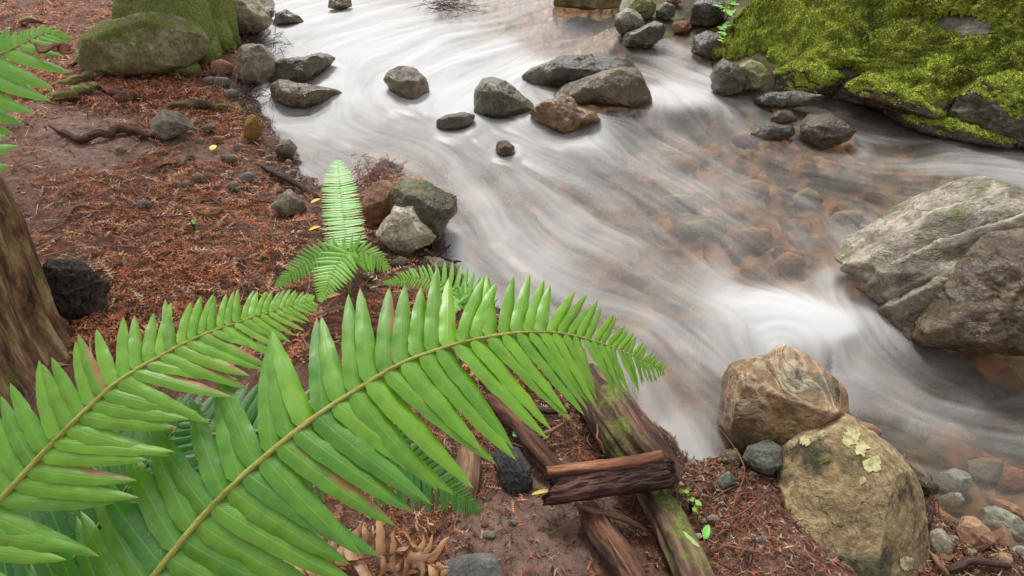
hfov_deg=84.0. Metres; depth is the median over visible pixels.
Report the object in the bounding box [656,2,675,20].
rock
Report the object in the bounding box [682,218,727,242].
streambed stone
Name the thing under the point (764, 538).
pebble
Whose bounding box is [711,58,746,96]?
rock
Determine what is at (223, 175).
pebble
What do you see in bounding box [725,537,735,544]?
pebble
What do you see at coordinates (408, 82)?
rock
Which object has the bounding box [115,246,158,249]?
twig
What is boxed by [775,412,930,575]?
boulder
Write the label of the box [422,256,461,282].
rock
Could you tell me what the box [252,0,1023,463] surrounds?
water
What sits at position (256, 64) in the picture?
rock
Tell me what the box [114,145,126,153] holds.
pebble
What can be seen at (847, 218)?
streambed stone
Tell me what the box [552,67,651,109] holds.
rock
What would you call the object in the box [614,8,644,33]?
rock
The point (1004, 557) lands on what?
streambed stone
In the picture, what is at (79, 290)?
rock
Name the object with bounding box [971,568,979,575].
pebble
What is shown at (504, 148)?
rock
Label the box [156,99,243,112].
root
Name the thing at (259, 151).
pebble
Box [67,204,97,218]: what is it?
twig
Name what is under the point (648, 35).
rock
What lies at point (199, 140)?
pebble
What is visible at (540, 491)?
fallen leaf
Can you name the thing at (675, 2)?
rock
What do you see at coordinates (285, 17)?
rock
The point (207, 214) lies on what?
twig
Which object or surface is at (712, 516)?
pebble
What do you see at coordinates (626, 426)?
log
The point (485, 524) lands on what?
pebble
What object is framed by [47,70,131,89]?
root
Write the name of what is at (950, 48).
mossy rock bank
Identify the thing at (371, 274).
pebble
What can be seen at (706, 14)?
rock
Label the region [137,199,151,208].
pebble
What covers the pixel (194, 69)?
rock
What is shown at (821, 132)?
rock
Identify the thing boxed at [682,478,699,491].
twig
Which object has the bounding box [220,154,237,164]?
pebble
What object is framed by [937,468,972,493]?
rock
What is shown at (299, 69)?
rock
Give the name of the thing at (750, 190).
streambed stone
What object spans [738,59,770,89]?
rock
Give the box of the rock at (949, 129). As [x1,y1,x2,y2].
[887,111,1016,148]
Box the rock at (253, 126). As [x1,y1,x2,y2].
[243,114,262,140]
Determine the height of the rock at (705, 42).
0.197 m
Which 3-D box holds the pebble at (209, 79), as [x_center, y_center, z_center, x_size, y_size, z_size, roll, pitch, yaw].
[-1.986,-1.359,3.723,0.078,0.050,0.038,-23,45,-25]
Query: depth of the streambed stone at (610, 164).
3.41 m
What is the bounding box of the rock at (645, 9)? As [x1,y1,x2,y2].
[626,0,655,19]
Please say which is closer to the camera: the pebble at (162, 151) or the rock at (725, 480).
the rock at (725, 480)
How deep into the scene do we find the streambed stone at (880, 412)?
1.96 m
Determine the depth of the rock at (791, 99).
3.56 m
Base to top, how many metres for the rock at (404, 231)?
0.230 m
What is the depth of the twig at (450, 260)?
2.40 m
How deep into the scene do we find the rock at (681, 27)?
4.54 m
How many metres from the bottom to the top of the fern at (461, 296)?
0.183 m
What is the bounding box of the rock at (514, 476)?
[491,446,532,495]
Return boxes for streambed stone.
[590,154,627,174]
[657,155,696,178]
[658,194,699,212]
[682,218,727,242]
[733,130,759,147]
[733,227,773,252]
[734,179,769,200]
[775,251,805,274]
[791,187,823,209]
[830,210,863,226]
[856,399,908,428]
[860,421,881,435]
[896,418,930,441]
[915,386,950,413]
[932,422,975,443]
[938,492,965,509]
[950,384,993,415]
[967,458,1002,483]
[988,418,1022,445]
[989,552,1012,565]
[994,466,1023,492]
[1010,545,1023,557]
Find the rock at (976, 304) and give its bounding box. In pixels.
[911,228,1023,355]
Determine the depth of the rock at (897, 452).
1.76 m
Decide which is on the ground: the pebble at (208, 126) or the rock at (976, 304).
the pebble at (208, 126)
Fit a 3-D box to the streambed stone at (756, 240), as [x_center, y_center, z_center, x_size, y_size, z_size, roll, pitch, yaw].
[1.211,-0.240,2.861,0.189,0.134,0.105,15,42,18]
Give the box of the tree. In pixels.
[111,0,241,65]
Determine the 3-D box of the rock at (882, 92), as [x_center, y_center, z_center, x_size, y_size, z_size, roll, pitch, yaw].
[2.314,-1.162,3.430,0.581,0.216,0.221,27,47,28]
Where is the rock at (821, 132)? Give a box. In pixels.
[799,113,856,152]
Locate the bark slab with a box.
[542,450,678,505]
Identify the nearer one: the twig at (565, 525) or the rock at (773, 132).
the twig at (565, 525)
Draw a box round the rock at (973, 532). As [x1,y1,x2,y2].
[956,516,995,551]
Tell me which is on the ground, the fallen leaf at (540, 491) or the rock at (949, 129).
the rock at (949, 129)
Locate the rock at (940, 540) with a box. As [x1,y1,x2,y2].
[929,528,953,555]
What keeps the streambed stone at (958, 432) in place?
on the ground
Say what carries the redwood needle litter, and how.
on the ground
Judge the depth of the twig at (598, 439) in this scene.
1.49 m
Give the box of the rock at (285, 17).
[273,9,303,25]
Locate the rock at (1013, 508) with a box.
[989,496,1023,520]
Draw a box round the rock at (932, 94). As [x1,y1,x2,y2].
[911,82,947,108]
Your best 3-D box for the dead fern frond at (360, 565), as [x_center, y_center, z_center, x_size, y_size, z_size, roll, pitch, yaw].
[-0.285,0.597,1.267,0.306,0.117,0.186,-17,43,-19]
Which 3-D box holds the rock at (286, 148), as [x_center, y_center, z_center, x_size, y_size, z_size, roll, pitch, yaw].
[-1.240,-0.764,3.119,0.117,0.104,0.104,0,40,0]
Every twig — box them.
[18,16,44,24]
[67,61,76,67]
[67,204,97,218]
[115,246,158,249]
[128,152,158,162]
[155,162,186,168]
[190,207,224,215]
[239,190,273,202]
[260,164,318,197]
[433,244,450,256]
[438,256,460,262]
[484,439,525,448]
[511,422,564,437]
[534,402,569,414]
[548,514,581,535]
[573,502,648,532]
[596,423,604,454]
[607,537,632,575]
[658,426,685,473]
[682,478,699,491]
[683,456,694,469]
[706,484,769,520]
[710,544,758,552]
[716,424,744,535]
[929,551,949,574]
[945,556,1010,572]
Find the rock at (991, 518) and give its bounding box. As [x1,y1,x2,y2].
[978,506,1023,541]
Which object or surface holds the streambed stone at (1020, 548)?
on the ground
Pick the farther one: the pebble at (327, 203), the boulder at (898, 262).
the pebble at (327, 203)
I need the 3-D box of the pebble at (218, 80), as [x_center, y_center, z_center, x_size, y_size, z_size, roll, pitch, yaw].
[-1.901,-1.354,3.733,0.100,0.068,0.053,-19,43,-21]
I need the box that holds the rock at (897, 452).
[883,439,909,465]
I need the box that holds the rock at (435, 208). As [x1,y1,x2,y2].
[389,177,457,248]
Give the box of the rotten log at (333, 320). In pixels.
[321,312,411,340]
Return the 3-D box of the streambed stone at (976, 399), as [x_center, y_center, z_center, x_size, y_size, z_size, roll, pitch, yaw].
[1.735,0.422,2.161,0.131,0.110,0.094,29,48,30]
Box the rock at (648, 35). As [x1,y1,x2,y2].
[622,21,665,48]
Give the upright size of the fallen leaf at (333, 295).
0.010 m
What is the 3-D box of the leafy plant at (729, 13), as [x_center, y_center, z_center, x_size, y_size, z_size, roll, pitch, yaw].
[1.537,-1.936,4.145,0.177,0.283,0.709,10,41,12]
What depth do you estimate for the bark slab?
1.42 m
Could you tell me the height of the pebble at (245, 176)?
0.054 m
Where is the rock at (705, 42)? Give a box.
[691,30,721,59]
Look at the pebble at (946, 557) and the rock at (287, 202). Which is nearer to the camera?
the pebble at (946, 557)
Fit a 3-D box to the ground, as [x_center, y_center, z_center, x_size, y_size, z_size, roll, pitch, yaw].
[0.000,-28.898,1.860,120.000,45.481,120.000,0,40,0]
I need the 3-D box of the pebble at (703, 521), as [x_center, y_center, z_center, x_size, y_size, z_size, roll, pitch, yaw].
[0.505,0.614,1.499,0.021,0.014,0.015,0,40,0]
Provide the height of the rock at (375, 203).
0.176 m
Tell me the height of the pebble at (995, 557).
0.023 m
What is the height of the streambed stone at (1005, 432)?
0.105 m
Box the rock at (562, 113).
[530,93,600,137]
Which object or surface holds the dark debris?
on the ground
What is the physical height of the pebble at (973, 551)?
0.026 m
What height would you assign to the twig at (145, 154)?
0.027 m
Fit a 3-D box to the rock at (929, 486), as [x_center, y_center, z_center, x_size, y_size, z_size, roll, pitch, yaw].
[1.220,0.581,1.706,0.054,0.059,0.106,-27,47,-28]
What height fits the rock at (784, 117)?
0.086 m
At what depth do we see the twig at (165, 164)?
2.82 m
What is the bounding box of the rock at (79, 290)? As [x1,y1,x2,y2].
[42,258,113,321]
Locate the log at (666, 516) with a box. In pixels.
[635,492,715,575]
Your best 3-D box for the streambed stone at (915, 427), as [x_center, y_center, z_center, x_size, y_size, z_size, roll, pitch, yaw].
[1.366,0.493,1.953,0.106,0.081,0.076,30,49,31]
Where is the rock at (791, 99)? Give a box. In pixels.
[753,90,824,107]
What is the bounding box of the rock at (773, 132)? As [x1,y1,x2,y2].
[749,124,794,141]
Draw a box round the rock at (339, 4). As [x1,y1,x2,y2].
[328,0,351,9]
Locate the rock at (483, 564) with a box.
[443,553,502,575]
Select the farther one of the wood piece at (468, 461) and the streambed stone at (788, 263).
the streambed stone at (788, 263)
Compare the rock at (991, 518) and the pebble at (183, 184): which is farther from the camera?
the pebble at (183, 184)
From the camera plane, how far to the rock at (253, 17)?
4.32 m
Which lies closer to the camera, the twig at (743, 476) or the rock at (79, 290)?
the twig at (743, 476)
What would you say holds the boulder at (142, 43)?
on the ground
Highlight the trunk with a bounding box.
[0,175,73,411]
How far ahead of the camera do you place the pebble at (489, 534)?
1.37 m
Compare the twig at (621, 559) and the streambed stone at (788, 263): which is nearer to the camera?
the twig at (621, 559)
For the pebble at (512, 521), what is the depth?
1.41 m
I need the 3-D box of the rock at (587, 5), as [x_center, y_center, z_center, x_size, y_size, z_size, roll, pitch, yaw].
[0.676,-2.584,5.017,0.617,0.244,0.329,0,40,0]
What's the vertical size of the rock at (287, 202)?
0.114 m
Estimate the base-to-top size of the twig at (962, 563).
0.033 m
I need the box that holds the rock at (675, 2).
[666,0,681,5]
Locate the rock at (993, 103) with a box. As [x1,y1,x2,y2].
[946,69,1023,148]
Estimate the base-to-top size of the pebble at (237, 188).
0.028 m
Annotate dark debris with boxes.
[0,4,1023,575]
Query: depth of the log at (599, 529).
1.35 m
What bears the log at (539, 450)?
on the ground
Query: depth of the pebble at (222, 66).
3.82 m
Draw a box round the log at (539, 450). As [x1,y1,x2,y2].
[485,393,562,476]
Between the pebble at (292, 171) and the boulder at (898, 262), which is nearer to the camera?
the boulder at (898, 262)
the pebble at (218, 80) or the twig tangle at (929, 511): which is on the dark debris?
the twig tangle at (929, 511)
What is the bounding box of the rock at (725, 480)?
[715,471,734,491]
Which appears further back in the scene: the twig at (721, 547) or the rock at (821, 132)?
the rock at (821, 132)
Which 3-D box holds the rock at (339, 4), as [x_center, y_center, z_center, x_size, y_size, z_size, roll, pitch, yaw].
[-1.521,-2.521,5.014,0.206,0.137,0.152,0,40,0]
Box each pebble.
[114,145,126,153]
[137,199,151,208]
[159,149,167,154]
[175,181,189,189]
[187,154,194,159]
[191,172,202,182]
[196,137,203,143]
[201,123,215,132]
[202,76,213,83]
[204,165,216,173]
[210,59,233,75]
[211,136,223,143]
[214,77,230,86]
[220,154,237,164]
[220,173,227,178]
[224,89,237,97]
[226,181,239,189]
[234,143,244,150]
[234,186,242,191]
[240,172,255,181]
[255,149,264,154]
[289,169,296,176]
[322,200,333,208]
[353,235,366,243]
[364,272,374,280]
[380,253,391,260]
[390,256,408,268]
[481,521,488,527]
[482,530,495,538]
[507,520,517,525]
[699,518,707,523]
[707,514,718,524]
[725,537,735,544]
[757,536,767,541]
[938,553,953,560]
[964,548,977,555]
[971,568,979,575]
[990,554,999,560]
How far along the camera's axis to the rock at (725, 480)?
1.58 m
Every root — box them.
[40,82,103,102]
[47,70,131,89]
[48,123,156,143]
[100,84,140,105]
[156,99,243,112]
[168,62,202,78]
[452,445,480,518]
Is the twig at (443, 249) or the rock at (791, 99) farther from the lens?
the rock at (791, 99)
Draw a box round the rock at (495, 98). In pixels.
[474,76,533,119]
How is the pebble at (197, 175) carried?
on the ground
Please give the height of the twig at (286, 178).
0.050 m
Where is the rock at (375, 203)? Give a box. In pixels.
[361,180,393,224]
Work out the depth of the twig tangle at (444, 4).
4.84 m
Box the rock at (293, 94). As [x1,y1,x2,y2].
[270,79,341,111]
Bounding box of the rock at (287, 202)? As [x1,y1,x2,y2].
[270,189,305,215]
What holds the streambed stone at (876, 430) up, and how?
on the ground
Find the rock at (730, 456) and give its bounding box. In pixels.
[722,448,741,468]
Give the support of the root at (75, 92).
on the ground
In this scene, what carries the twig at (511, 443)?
on the log at (539, 450)
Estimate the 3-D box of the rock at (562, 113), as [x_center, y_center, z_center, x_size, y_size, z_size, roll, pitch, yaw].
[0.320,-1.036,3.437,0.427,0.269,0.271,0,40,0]
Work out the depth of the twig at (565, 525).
1.43 m
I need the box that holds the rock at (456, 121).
[436,112,474,131]
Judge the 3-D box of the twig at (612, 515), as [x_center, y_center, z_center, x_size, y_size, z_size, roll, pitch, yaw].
[0.252,0.583,1.442,0.196,0.066,0.025,8,41,9]
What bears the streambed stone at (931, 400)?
on the ground
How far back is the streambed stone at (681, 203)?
3.11 m
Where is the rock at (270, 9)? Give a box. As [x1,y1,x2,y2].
[265,6,273,19]
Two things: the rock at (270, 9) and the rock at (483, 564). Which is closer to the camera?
the rock at (483, 564)
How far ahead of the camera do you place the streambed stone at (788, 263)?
2.72 m
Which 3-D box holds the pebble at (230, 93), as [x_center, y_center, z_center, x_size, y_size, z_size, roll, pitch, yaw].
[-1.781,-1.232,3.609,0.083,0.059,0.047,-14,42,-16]
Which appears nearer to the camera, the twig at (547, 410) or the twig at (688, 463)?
the twig at (688, 463)
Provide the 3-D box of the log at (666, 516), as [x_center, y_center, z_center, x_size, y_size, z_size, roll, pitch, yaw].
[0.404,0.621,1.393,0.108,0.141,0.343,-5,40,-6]
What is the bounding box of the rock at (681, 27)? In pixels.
[671,20,691,33]
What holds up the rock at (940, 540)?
on the dark debris
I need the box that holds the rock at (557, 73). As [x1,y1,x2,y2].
[522,53,636,90]
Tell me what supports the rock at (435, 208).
on the ground
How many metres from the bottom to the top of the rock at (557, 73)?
0.250 m
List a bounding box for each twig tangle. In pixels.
[202,74,278,125]
[228,23,292,58]
[348,154,396,197]
[415,0,499,19]
[512,414,596,457]
[679,470,761,563]
[924,475,943,529]
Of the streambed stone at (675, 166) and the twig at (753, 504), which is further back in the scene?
the streambed stone at (675, 166)
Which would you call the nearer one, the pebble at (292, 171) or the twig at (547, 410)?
the twig at (547, 410)
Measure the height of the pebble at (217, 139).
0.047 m
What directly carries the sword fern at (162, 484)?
on the ground
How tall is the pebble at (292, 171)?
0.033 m
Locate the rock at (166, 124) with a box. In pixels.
[149,109,193,139]
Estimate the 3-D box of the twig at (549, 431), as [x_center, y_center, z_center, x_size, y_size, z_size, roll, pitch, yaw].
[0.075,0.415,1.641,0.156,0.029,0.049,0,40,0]
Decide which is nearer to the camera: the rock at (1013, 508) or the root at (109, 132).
the rock at (1013, 508)
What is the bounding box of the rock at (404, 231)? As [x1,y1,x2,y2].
[375,205,436,256]
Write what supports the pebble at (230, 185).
on the ground
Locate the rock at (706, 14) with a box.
[689,0,724,27]
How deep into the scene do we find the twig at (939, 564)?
1.45 m
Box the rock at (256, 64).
[236,43,275,84]
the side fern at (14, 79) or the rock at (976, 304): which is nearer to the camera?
the side fern at (14, 79)
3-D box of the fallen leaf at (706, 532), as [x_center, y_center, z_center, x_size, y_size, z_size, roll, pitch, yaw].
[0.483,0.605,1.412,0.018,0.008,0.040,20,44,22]
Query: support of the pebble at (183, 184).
on the ground
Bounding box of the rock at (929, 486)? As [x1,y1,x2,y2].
[910,466,938,496]
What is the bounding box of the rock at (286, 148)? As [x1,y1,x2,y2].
[275,139,296,158]
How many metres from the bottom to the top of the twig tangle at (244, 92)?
0.130 m
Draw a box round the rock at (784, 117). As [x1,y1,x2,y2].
[770,110,797,123]
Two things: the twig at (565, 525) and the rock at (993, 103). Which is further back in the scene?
the rock at (993, 103)
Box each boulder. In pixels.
[75,12,208,75]
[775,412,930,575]
[835,176,1023,353]
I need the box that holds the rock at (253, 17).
[235,0,270,34]
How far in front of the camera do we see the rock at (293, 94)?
3.60 m
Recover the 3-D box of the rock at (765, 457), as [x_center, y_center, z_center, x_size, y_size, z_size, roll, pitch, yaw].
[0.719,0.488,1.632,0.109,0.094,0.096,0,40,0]
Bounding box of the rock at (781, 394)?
[717,345,849,453]
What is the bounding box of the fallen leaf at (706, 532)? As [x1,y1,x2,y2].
[702,525,709,538]
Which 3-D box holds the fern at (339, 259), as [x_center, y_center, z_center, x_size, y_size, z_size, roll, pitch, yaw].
[-0.627,-0.196,2.192,0.378,0.235,0.822,0,40,0]
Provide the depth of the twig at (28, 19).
4.03 m
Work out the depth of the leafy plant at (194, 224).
2.32 m
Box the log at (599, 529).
[578,500,646,575]
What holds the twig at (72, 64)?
on the redwood needle litter
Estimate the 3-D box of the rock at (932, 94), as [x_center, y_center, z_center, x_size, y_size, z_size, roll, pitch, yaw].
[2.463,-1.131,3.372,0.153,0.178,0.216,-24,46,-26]
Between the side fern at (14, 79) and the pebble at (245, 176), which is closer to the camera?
the side fern at (14, 79)
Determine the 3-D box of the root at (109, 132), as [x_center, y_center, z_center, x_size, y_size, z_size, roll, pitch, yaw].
[-2.182,-0.793,2.995,0.553,0.115,0.212,0,40,0]
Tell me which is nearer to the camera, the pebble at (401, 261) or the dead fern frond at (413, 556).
the dead fern frond at (413, 556)
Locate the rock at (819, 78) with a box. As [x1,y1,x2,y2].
[774,60,845,100]
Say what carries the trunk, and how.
on the ground
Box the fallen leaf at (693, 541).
[683,531,699,546]
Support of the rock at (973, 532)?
on the dark debris
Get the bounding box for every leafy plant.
[189,218,199,232]
[679,487,701,519]
[710,0,738,49]
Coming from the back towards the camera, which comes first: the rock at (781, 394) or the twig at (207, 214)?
the twig at (207, 214)
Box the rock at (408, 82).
[383,65,428,99]
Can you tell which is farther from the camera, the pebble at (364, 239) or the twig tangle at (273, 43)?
the twig tangle at (273, 43)
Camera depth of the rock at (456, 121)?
3.38 m
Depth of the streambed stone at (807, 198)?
3.12 m
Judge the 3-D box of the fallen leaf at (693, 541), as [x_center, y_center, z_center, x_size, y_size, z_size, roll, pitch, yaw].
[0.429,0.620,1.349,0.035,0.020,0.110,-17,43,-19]
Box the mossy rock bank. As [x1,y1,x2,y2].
[711,0,1023,148]
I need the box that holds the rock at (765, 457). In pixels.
[742,440,782,475]
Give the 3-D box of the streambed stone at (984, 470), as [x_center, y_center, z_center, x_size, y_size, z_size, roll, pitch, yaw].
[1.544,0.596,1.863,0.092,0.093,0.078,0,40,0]
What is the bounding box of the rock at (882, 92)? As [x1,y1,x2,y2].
[844,72,945,119]
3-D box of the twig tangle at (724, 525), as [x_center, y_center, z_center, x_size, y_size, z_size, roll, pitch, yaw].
[0.523,0.581,1.523,0.268,0.079,0.289,16,43,19]
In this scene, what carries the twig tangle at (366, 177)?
on the ground
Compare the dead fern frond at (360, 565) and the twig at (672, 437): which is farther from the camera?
the twig at (672, 437)
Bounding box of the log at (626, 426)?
[569,363,683,495]
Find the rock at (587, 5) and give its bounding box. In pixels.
[553,0,621,10]
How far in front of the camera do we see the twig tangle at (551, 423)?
1.66 m
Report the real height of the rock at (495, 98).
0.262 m
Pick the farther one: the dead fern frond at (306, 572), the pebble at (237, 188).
the pebble at (237, 188)
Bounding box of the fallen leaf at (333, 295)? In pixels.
[327,292,339,297]
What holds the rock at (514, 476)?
on the ground
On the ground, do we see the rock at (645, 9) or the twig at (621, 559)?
the rock at (645, 9)
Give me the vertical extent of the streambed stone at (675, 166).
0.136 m
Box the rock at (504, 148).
[495,140,514,156]
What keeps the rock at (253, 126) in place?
on the ground
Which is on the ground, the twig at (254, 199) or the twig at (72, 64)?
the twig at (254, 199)
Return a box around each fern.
[0,24,74,170]
[0,269,666,575]
[274,160,389,302]
[383,261,497,311]
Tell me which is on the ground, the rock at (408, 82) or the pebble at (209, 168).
the pebble at (209, 168)
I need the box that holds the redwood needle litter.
[0,0,748,575]
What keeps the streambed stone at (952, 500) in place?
on the ground
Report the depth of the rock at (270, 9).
4.77 m
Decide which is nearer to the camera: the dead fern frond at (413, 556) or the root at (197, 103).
the dead fern frond at (413, 556)
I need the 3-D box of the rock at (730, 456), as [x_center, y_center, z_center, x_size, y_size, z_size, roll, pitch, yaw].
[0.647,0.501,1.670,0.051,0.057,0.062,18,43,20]
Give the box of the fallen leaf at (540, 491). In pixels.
[531,489,548,494]
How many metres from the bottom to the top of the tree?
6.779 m
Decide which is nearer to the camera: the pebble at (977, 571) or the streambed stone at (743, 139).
the pebble at (977, 571)
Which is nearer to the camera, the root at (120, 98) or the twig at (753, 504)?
the twig at (753, 504)
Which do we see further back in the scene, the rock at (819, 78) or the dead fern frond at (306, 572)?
the rock at (819, 78)
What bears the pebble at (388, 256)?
on the ground
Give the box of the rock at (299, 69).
[270,52,335,82]
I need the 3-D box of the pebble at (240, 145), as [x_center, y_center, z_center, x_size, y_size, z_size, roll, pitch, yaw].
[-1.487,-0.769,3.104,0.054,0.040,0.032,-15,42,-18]
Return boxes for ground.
[0,0,1023,575]
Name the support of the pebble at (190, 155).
on the ground
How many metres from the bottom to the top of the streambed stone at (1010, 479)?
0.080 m
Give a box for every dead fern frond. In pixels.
[283,528,356,575]
[321,519,449,575]
[380,515,437,574]
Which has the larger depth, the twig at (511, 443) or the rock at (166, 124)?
the rock at (166, 124)
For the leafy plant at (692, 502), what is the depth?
1.48 m

